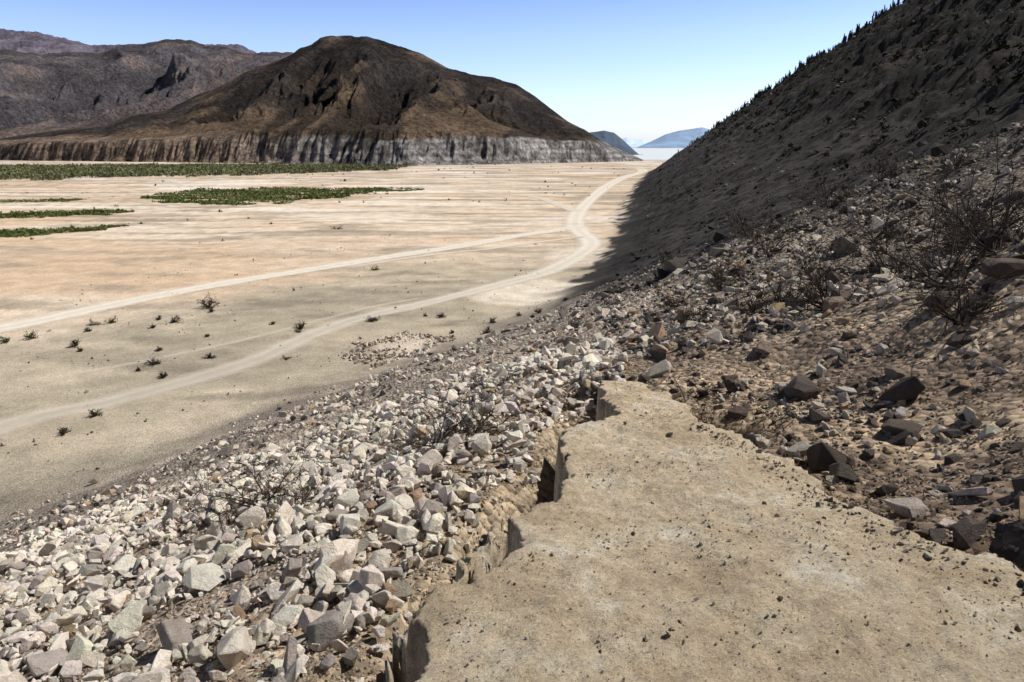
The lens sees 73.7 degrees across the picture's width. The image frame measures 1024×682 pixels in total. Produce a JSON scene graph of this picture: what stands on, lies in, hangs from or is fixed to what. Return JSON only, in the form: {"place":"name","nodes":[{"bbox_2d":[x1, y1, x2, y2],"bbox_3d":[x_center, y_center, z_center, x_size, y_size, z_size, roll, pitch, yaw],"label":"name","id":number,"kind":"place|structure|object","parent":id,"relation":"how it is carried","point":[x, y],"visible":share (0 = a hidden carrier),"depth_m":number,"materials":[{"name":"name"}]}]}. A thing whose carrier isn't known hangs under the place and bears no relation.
{"place":"outdoors","nodes":[
{"label":"outdoors","id":0,"kind":"place"},
{"bbox_2d":[0,28,255,54],"bbox_3d":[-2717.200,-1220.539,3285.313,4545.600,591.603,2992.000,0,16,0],"label":"mountain ridge","id":1,"kind":"structure","parent":0,"point":[36,42],"depth_m":3294.94,"materials":[{"name":"grey stone"}]},
{"bbox_2d":[0,39,292,137],"bbox_3d":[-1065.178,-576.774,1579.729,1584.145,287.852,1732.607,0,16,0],"label":"mountain range","id":2,"kind":"structure","parent":0,"point":[52,92],"depth_m":1362.50,"materials":[{"name":"grey stone"}]},
{"bbox_2d":[0,224,582,332],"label":"dirt road","id":3,"kind":"structure","parent":0,"point":[57,316],"depth_m":77.65,"materials":[{"name":"beige soil"}]},
{"bbox_2d":[0,35,642,165],"bbox_3d":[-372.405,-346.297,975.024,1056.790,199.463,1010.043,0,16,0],"label":"mountain","id":4,"kind":"structure","parent":0,"point":[349,99],"depth_m":727.95,"materials":[{"name":"brown stone"}]},
{"bbox_2d":[0,168,647,429],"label":"dirt road","id":5,"kind":"structure","parent":0,"point":[590,243],"depth_m":65.14,"materials":[{"name":"beige soil"}]},
{"bbox_2d":[0,0,902,140],"label":"sky","id":6,"kind":"structure","parent":0,"point":[650,70],"materials":[{"name":"blue"}]},
{"bbox_2d":[351,237,580,266],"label":"dirt road","id":7,"kind":"structure","parent":0,"point":[464,251],"depth_m":100.85,"materials":[{"name":"beige soil"}]},
{"bbox_2d":[418,187,574,210],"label":"dirt road","id":8,"kind":"structure","parent":0,"point":[559,205],"depth_m":196.07,"materials":[{"name":"beige soil"}]},
{"bbox_2d":[0,0,1023,681],"bbox_3d":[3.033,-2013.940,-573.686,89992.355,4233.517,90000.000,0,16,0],"label":"ground","id":9,"kind":"structure","parent":0,"point":[126,442],"depth_m":60.19,"materials":[{"name":"soil"}]},
{"bbox_2d":[0,336,9,343],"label":"green shrub","id":10,"kind":"object","parent":9,"relation":"on","point":[5,339],"visible":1,"depth_m":54.86,"materials":[{"name":"green plant"}]},
{"bbox_2d":[22,329,38,339],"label":"green shrub","id":11,"kind":"object","parent":9,"relation":"on","point":[31,335],"visible":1,"depth_m":55.70,"materials":[{"name":"green plant"}]},
{"bbox_2d":[0,198,85,202],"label":"reed bed","id":12,"kind":"object","parent":9,"relation":"on","point":[49,199],"visible":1,"depth_m":194.41,"materials":[{"name":"green plant"}]},
{"bbox_2d":[0,223,128,237],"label":"reed bed","id":13,"kind":"object","parent":9,"relation":"on","point":[15,233],"visible":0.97,"depth_m":125.48,"materials":[{"name":"green plant"}]},
{"bbox_2d":[57,427,71,435],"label":"dead shrub","id":14,"kind":"object","parent":9,"relation":"on","point":[63,430],"visible":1,"depth_m":37.05,"materials":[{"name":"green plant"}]},
{"bbox_2d":[0,206,133,217],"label":"reed bed","id":15,"kind":"object","parent":9,"relation":"on","point":[46,213],"visible":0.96,"depth_m":155.37,"materials":[{"name":"green plant"}]},
{"bbox_2d":[65,338,79,348],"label":"dead shrub","id":16,"kind":"object","parent":9,"relation":"on","point":[76,344],"visible":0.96,"depth_m":53.41,"materials":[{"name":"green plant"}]},
{"bbox_2d":[86,319,101,325],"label":"green shrub","id":17,"kind":"object","parent":9,"relation":"on","point":[91,324],"visible":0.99,"depth_m":60.19,"materials":[{"name":"green plant"}]},
{"bbox_2d":[88,407,103,417],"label":"dead shrub","id":18,"kind":"object","parent":9,"relation":"on","point":[95,413],"visible":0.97,"depth_m":39.42,"materials":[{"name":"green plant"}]},
{"bbox_2d":[104,316,117,322],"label":"green shrub","id":19,"kind":"object","parent":9,"relation":"on","point":[111,321],"visible":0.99,"depth_m":60.74,"materials":[{"name":"green plant"}]},
{"bbox_2d":[143,357,161,365],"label":"dead shrub","id":20,"kind":"object","parent":9,"relation":"on","point":[153,362],"visible":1,"depth_m":48.80,"materials":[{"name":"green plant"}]},
{"bbox_2d":[157,370,167,377],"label":"dead shrub","id":21,"kind":"object","parent":9,"relation":"on","point":[161,375],"visible":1,"depth_m":45.99,"materials":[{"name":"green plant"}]},
{"bbox_2d":[170,314,182,322],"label":"dead shrub","id":22,"kind":"object","parent":9,"relation":"on","point":[176,320],"visible":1,"depth_m":60.71,"materials":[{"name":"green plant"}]},
{"bbox_2d":[182,463,221,493],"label":"dead brush","id":23,"kind":"object","parent":9,"relation":"on","point":[204,474],"visible":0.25,"depth_m":14.10,"materials":[{"name":"brown plant"}]},
{"bbox_2d":[0,161,408,180],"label":"riverside scrub","id":24,"kind":"object","parent":9,"relation":"on","point":[49,171],"visible":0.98,"depth_m":428.88,"materials":[{"name":"green plant"}]},
{"bbox_2d":[150,469,261,526],"bbox_3d":[-4.115,2.288,9.915,1.646,1.325,1.662,8,18,27],"label":"dead brush","id":25,"kind":"object","parent":9,"relation":"on","point":[204,492],"visible":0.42,"depth_m":9.94,"materials":[{"name":"brown plant"}]},
{"bbox_2d":[197,292,218,307],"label":"dead shrub","id":26,"kind":"object","parent":9,"relation":"on","point":[208,304],"visible":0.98,"depth_m":66.20,"materials":[{"name":"brown plant"}]},
{"bbox_2d":[204,352,215,358],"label":"dead shrub","id":27,"kind":"object","parent":9,"relation":"on","point":[209,355],"visible":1,"depth_m":50.24,"materials":[{"name":"brown plant"}]},
{"bbox_2d":[183,440,328,534],"bbox_3d":[-3.525,1.941,9.162,2.490,1.223,1.720,7,17,24],"label":"dead brush","id":28,"kind":"object","parent":9,"relation":"on","point":[243,501],"visible":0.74,"depth_m":9.09,"materials":[{"name":"brown plant"}]},
{"bbox_2d":[140,186,422,205],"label":"reed bed","id":29,"kind":"object","parent":9,"relation":"on","point":[243,194],"visible":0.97,"depth_m":214.41,"materials":[{"name":"green plant"}]},
{"bbox_2d":[256,462,317,508],"bbox_3d":[-2.680,1.917,8.472,0.811,0.881,0.935,-15,22,-43],"label":"dead brush","id":30,"kind":"object","parent":9,"relation":"on","point":[306,495],"visible":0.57,"depth_m":8.55,"materials":[{"name":"brown plant"}]},
{"bbox_2d":[292,320,306,329],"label":"dead shrub","id":31,"kind":"object","parent":9,"relation":"on","point":[300,325],"visible":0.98,"depth_m":58.34,"materials":[{"name":"brown plant"}]},
{"bbox_2d":[0,228,603,473],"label":"loose stones","id":32,"kind":"object","parent":9,"relation":"on","point":[4,444],"visible":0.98,"depth_m":61.10,"materials":[{"name":"brown stone"}]},
{"bbox_2d":[0,337,627,681],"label":"rubble","id":33,"kind":"object","parent":9,"relation":"on","point":[198,562],"visible":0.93,"depth_m":7.21,"materials":[{"name":"stone"}]},
{"bbox_2d":[30,164,623,242],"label":"scattered bushes","id":34,"kind":"object","parent":9,"relation":"on","point":[31,238],"visible":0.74,"depth_m":206.16,"materials":[{"name":"green plant"}]},
{"bbox_2d":[364,316,376,321],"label":"dead shrub","id":35,"kind":"object","parent":9,"relation":"on","point":[373,319],"visible":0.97,"depth_m":60.79,"materials":[{"name":"brown plant"}]},
{"bbox_2d":[353,394,420,421],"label":"dead brush","id":36,"kind":"object","parent":9,"relation":"on","point":[382,410],"visible":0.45,"depth_m":13.82,"materials":[{"name":"brown plant"}]},
{"bbox_2d":[333,405,447,454],"bbox_3d":[-1.606,1.202,9.262,1.636,1.118,1.070,0,16,0],"label":"dead brush","id":37,"kind":"object","parent":9,"relation":"on","point":[396,444],"visible":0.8,"depth_m":9.17,"materials":[{"name":"brown plant"}]},
{"bbox_2d":[340,329,455,369],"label":"stone pile","id":38,"kind":"object","parent":9,"relation":"on","point":[414,353],"visible":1,"depth_m":51.75,"materials":[{"name":"beige stone"}]},
{"bbox_2d":[373,380,505,461],"bbox_3d":[-0.815,1.086,8.544,1.830,1.116,1.706,0,16,0],"label":"dead brush","id":39,"kind":"object","parent":9,"relation":"on","point":[441,431],"visible":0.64,"depth_m":8.48,"materials":[{"name":"brown plant"}]},
{"bbox_2d":[437,311,445,317],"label":"dead shrub","id":40,"kind":"object","parent":9,"relation":"on","point":[441,315],"visible":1,"depth_m":62.22,"materials":[{"name":"brown plant"}]},
{"bbox_2d":[426,379,538,441],"bbox_3d":[-0.423,1.043,8.768,1.350,1.114,1.173,-7,17,-23],"label":"dead brush","id":41,"kind":"object","parent":9,"relation":"on","point":[457,429],"visible":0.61,"depth_m":8.83,"materials":[{"name":"brown plant"}]},
{"bbox_2d":[468,371,499,398],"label":"dead brush","id":42,"kind":"object","parent":9,"relation":"on","point":[483,385],"visible":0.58,"depth_m":12.87,"materials":[{"name":"brown plant"}]},
{"bbox_2d":[479,326,491,333],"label":"dead shrub","id":43,"kind":"object","parent":9,"relation":"on","point":[485,331],"visible":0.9,"depth_m":55.27,"materials":[{"name":"brown plant"}]},
{"bbox_2d":[489,316,496,322],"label":"dead shrub","id":44,"kind":"object","parent":9,"relation":"on","point":[492,320],"visible":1,"depth_m":60.06,"materials":[{"name":"brown plant"}]},
{"bbox_2d":[0,122,1023,544],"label":"rubble","id":45,"kind":"object","parent":9,"relation":"on","point":[712,334],"visible":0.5,"depth_m":20.58,"materials":[{"name":"stone"}]},
{"bbox_2d":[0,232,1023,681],"bbox_3d":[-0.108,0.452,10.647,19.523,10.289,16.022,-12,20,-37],"label":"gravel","id":46,"kind":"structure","parent":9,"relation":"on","point":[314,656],"depth_m":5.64,"materials":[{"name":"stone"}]},
{"bbox_2d":[605,278,626,297],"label":"dry shrub","id":47,"kind":"object","parent":9,"relation":"on","point":[616,292],"visible":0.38,"depth_m":24.61,"materials":[{"name":"brown plant"}]},
{"bbox_2d":[654,242,697,268],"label":"dry shrub","id":48,"kind":"object","parent":9,"relation":"on","point":[670,257],"visible":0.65,"depth_m":26.12,"materials":[{"name":"brown plant"}]},
{"bbox_2d":[648,277,704,309],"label":"dry shrub","id":49,"kind":"object","parent":9,"relation":"on","point":[677,305],"visible":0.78,"depth_m":17.28,"materials":[{"name":"brown plant"}]},
{"bbox_2d":[672,300,720,331],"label":"dry shrub","id":50,"kind":"object","parent":9,"relation":"on","point":[692,316],"visible":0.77,"depth_m":12.87,"materials":[{"name":"brown plant"}]},
{"bbox_2d":[663,368,736,401],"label":"dead brush","id":51,"kind":"object","parent":9,"relation":"on","point":[698,398],"visible":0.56,"depth_m":7.97,"materials":[{"name":"brown plant"}]},
{"bbox_2d":[385,380,1023,681],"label":"packed earth ledge","id":52,"kind":"object","parent":9,"relation":"on","point":[870,652],"visible":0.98,"depth_m":3.18,"materials":[{"name":"beige soil"}]},
{"bbox_2d":[432,383,1023,681],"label":"pebbles","id":53,"kind":"object","parent":52,"relation":"on","point":[929,549],"visible":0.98,"depth_m":3.58,"materials":[{"name":"stone"}]},
{"bbox_2d":[704,258,745,292],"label":"dry shrub","id":54,"kind":"object","parent":9,"relation":"on","point":[718,282],"visible":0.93,"depth_m":18.23,"materials":[{"name":"brown plant"}]},
{"bbox_2d":[696,254,753,284],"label":"dry shrub","id":55,"kind":"object","parent":9,"relation":"on","point":[733,271],"visible":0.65,"depth_m":19.10,"materials":[{"name":"brown plant"}]},
{"bbox_2d":[721,375,737,381],"bbox_3d":[2.698,0.461,8.444,0.249,0.106,0.090,-8,18,-26],"label":"boulder","id":56,"kind":"object","parent":9,"relation":"on","point":[724,378],"visible":0.56,"depth_m":8.40,"materials":[{"name":"stone"}]},
{"bbox_2d":[693,402,776,433],"bbox_3d":[2.154,1.050,6.966,0.922,0.938,0.781,0,16,0],"label":"dead brush","id":57,"kind":"object","parent":9,"relation":"on","point":[698,418],"visible":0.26,"depth_m":6.92,"materials":[{"name":"brown plant"}]},
{"bbox_2d":[728,405,748,418],"bbox_3d":[2.346,0.742,7.082,0.209,0.116,0.157,8,18,27],"label":"boulder","id":58,"kind":"object","parent":9,"relation":"on","point":[736,412],"visible":0.94,"depth_m":7.04,"materials":[{"name":"stone"}]},
{"bbox_2d":[704,188,774,238],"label":"dry shrub","id":59,"kind":"object","parent":9,"relation":"on","point":[741,226],"visible":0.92,"depth_m":24.33,"materials":[{"name":"brown plant"}]},
{"bbox_2d":[726,276,787,314],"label":"dry shrub","id":60,"kind":"object","parent":9,"relation":"on","point":[753,308],"visible":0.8,"depth_m":11.29,"materials":[{"name":"brown plant"}]},
{"bbox_2d":[755,339,772,352],"bbox_3d":[3.309,0.077,8.962,0.212,0.134,0.340,5,17,16],"label":"boulder","id":61,"kind":"object","parent":9,"relation":"on","point":[762,346],"visible":1,"depth_m":8.86,"materials":[{"name":"stone"}]},
{"bbox_2d":[740,219,796,259],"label":"dry shrub","id":62,"kind":"object","parent":9,"relation":"on","point":[766,250],"visible":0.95,"depth_m":20.01,"materials":[{"name":"brown plant"}]},
{"bbox_2d":[742,403,812,442],"bbox_3d":[2.574,0.859,6.311,0.834,0.634,0.973,0,16,0],"label":"dead brush","id":63,"kind":"object","parent":9,"relation":"on","point":[778,428],"visible":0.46,"depth_m":6.39,"materials":[{"name":"brown plant"}]},
{"bbox_2d":[747,202,810,243],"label":"dry shrub","id":64,"kind":"object","parent":9,"relation":"on","point":[788,231],"visible":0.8,"depth_m":21.73,"materials":[{"name":"brown plant"}]},
{"bbox_2d":[743,257,815,307],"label":"dry shrub","id":65,"kind":"object","parent":9,"relation":"on","point":[778,299],"visible":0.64,"depth_m":12.83,"materials":[{"name":"brown plant"}]},
{"bbox_2d":[777,386,785,395],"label":"boulder","id":66,"kind":"object","parent":9,"relation":"on","point":[780,390],"visible":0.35,"depth_m":7.30,"materials":[{"name":"stone"}]},
{"bbox_2d":[662,0,905,163],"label":"cactus stand","id":67,"kind":"object","parent":9,"relation":"on","point":[808,61],"visible":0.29,"depth_m":329.79,"materials":[{"name":"plant"}]},
{"bbox_2d":[558,0,1023,312],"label":"hillside rocks","id":68,"kind":"object","parent":9,"relation":"on","point":[671,266],"visible":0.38,"depth_m":70.53,"materials":[{"name":"stone"}]},
{"bbox_2d":[600,121,1023,569],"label":"scree","id":69,"kind":"structure","parent":9,"relation":"on","point":[827,459],"depth_m":7.76,"materials":[{"name":"stone"}]},
{"bbox_2d":[761,249,868,315],"bbox_3d":[4.489,-0.798,9.970,1.253,1.224,1.643,14,21,41],"label":"dry shrub","id":70,"kind":"object","parent":9,"relation":"on","point":[817,284],"visible":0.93,"depth_m":9.79,"materials":[{"name":"brown plant"}]},
{"bbox_2d":[786,136,857,206],"bbox_3d":[11.321,-6.113,24.993,2.724,2.722,2.649,5,17,18],"label":"dry shrub","id":71,"kind":"object","parent":9,"relation":"on","point":[831,193],"visible":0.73,"depth_m":25.01,"materials":[{"name":"brown plant"}]},
{"bbox_2d":[782,228,864,277],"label":"dry shrub","id":72,"kind":"object","parent":9,"relation":"on","point":[802,268],"visible":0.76,"depth_m":16.13,"materials":[{"name":"brown plant"}]},
{"bbox_2d":[790,176,872,216],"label":"dry shrub","id":73,"kind":"object","parent":9,"relation":"on","point":[833,205],"visible":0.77,"depth_m":22.65,"materials":[{"name":"brown plant"}]},
{"bbox_2d":[822,296,846,311],"bbox_3d":[4.610,-0.505,9.724,0.405,0.260,0.206,-9,18,-29],"label":"boulder","id":74,"kind":"object","parent":9,"relation":"on","point":[833,304],"visible":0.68,"depth_m":9.64,"materials":[{"name":"stone"}]},
{"bbox_2d":[830,289,849,299],"bbox_3d":[5.209,-0.689,10.824,0.276,0.241,0.491,0,16,0],"label":"boulder","id":75,"kind":"object","parent":9,"relation":"on","point":[845,294],"visible":0.42,"depth_m":10.73,"materials":[{"name":"stone"}]},
{"bbox_2d":[693,0,1023,177],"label":"hillside scrub","id":76,"kind":"object","parent":9,"relation":"on","point":[1017,76],"visible":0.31,"depth_m":107.13,"materials":[{"name":"plant"}]},
{"bbox_2d":[839,191,920,242],"bbox_3d":[9.600,-3.151,17.889,2.086,1.627,1.722,0,16,0],"label":"dry shrub","id":77,"kind":"object","parent":9,"relation":"on","point":[884,230],"visible":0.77,"depth_m":17.80,"materials":[{"name":"brown plant"}]},
{"bbox_2d":[847,131,935,181],"bbox_3d":[12.780,-5.909,22.831,2.724,2.150,2.375,11,19,34],"label":"dry shrub","id":78,"kind":"object","parent":9,"relation":"on","point":[885,175],"visible":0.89,"depth_m":22.99,"materials":[{"name":"brown plant"}]},
{"bbox_2d":[884,365,905,377],"bbox_3d":[3.903,0.322,6.956,0.142,0.129,0.233,-3,16,-11],"label":"boulder","id":79,"kind":"object","parent":9,"relation":"on","point":[892,371],"visible":0.88,"depth_m":6.91,"materials":[{"name":"stone"}]},
{"bbox_2d":[881,419,921,434],"bbox_3d":[3.363,0.755,5.883,0.291,0.122,0.277,14,21,41],"label":"boulder","id":80,"kind":"object","parent":9,"relation":"on","point":[896,426],"visible":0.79,"depth_m":5.82,"materials":[{"name":"stone"}]},
{"bbox_2d":[832,216,973,279],"bbox_3d":[6.958,-1.532,12.392,2.152,1.392,1.746,14,21,40],"label":"dry shrub","id":81,"kind":"object","parent":9,"relation":"on","point":[880,261],"visible":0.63,"depth_m":12.53,"materials":[{"name":"brown plant"}]},
{"bbox_2d":[831,140,1023,317],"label":"dry shrub","id":82,"kind":"object","parent":9,"relation":"on","point":[944,272],"visible":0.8,"depth_m":8.60,"materials":[{"name":"brown plant"}]},
{"bbox_2d":[882,192,987,260],"bbox_3d":[8.659,-1.854,13.151,2.254,2.037,2.473,-10,19,-32],"label":"dry shrub","id":83,"kind":"object","parent":9,"relation":"on","point":[941,252],"visible":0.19,"depth_m":13.34,"materials":[{"name":"brown plant"}]},
{"bbox_2d":[872,134,1023,280],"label":"dry shrub","id":84,"kind":"object","parent":9,"relation":"on","point":[992,246],"visible":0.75,"depth_m":9.11,"materials":[{"name":"brown plant"}]},
{"bbox_2d":[888,98,1023,254],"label":"dry shrub","id":85,"kind":"object","parent":9,"relation":"on","point":[1004,222],"visible":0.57,"depth_m":9.48,"materials":[{"name":"brown plant"}]},
{"bbox_2d":[904,260,1022,340],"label":"dry shrub","id":86,"kind":"object","parent":9,"relation":"on","point":[962,315],"visible":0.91,"depth_m":7.41,"materials":[{"name":"brown plant"}]},
{"bbox_2d":[925,105,1006,178],"bbox_3d":[14.002,-5.782,20.916,2.704,2.747,2.699,-7,17,-22],"label":"dry shrub","id":87,"kind":"object","parent":9,"relation":"on","point":[960,157],"visible":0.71,"depth_m":20.98,"materials":[{"name":"brown plant"}]},
{"bbox_2d":[923,185,1020,232],"bbox_3d":[10.349,-2.828,15.324,2.199,1.464,2.465,0,16,0],"label":"dry shrub","id":88,"kind":"object","parent":9,"relation":"on","point":[982,209],"visible":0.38,"depth_m":15.28,"materials":[{"name":"brown plant"}]},
{"bbox_2d":[940,200,1023,235],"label":"dry shrub","id":89,"kind":"object","parent":9,"relation":"on","point":[993,221],"visible":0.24,"depth_m":13.45,"materials":[{"name":"brown plant"}]},
{"bbox_2d":[977,228,1016,246],"bbox_3d":[6.798,-1.365,9.599,0.532,0.447,0.555,0,16,0],"label":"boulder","id":90,"kind":"object","parent":9,"relation":"on","point":[986,242],"visible":0.16,"depth_m":9.48,"materials":[{"name":"stone"}]},
{"bbox_2d":[980,258,1023,278],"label":"boulder","id":91,"kind":"object","parent":9,"relation":"on","point":[1003,265],"visible":0.98,"depth_m":7.61,"materials":[{"name":"stone"}]},
{"bbox_2d":[589,131,638,154],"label":"lakeside hill","id":92,"kind":"structure","parent":0,"point":[614,140],"depth_m":1396.40,"materials":[{"name":"stone"}]},
{"bbox_2d":[623,137,650,146],"bbox_3d":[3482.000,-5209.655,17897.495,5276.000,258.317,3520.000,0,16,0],"label":"distant mountain","id":93,"kind":"structure","parent":0,"point":[633,142],"depth_m":17381.10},
{"bbox_2d":[632,148,683,159],"bbox_3d":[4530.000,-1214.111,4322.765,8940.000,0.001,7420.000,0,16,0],"label":"lake","id":94,"kind":"structure","parent":0,"point":[656,153],"depth_m":1692.41,"materials":[{"name":"white liquid"}]},
{"bbox_2d":[636,127,709,147],"bbox_3d":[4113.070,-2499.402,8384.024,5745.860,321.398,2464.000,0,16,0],"label":"distant mountain","id":95,"kind":"structure","parent":0,"point":[681,139],"depth_m":7957.57,"materials":[{"name":"blue stone"}]}
]}

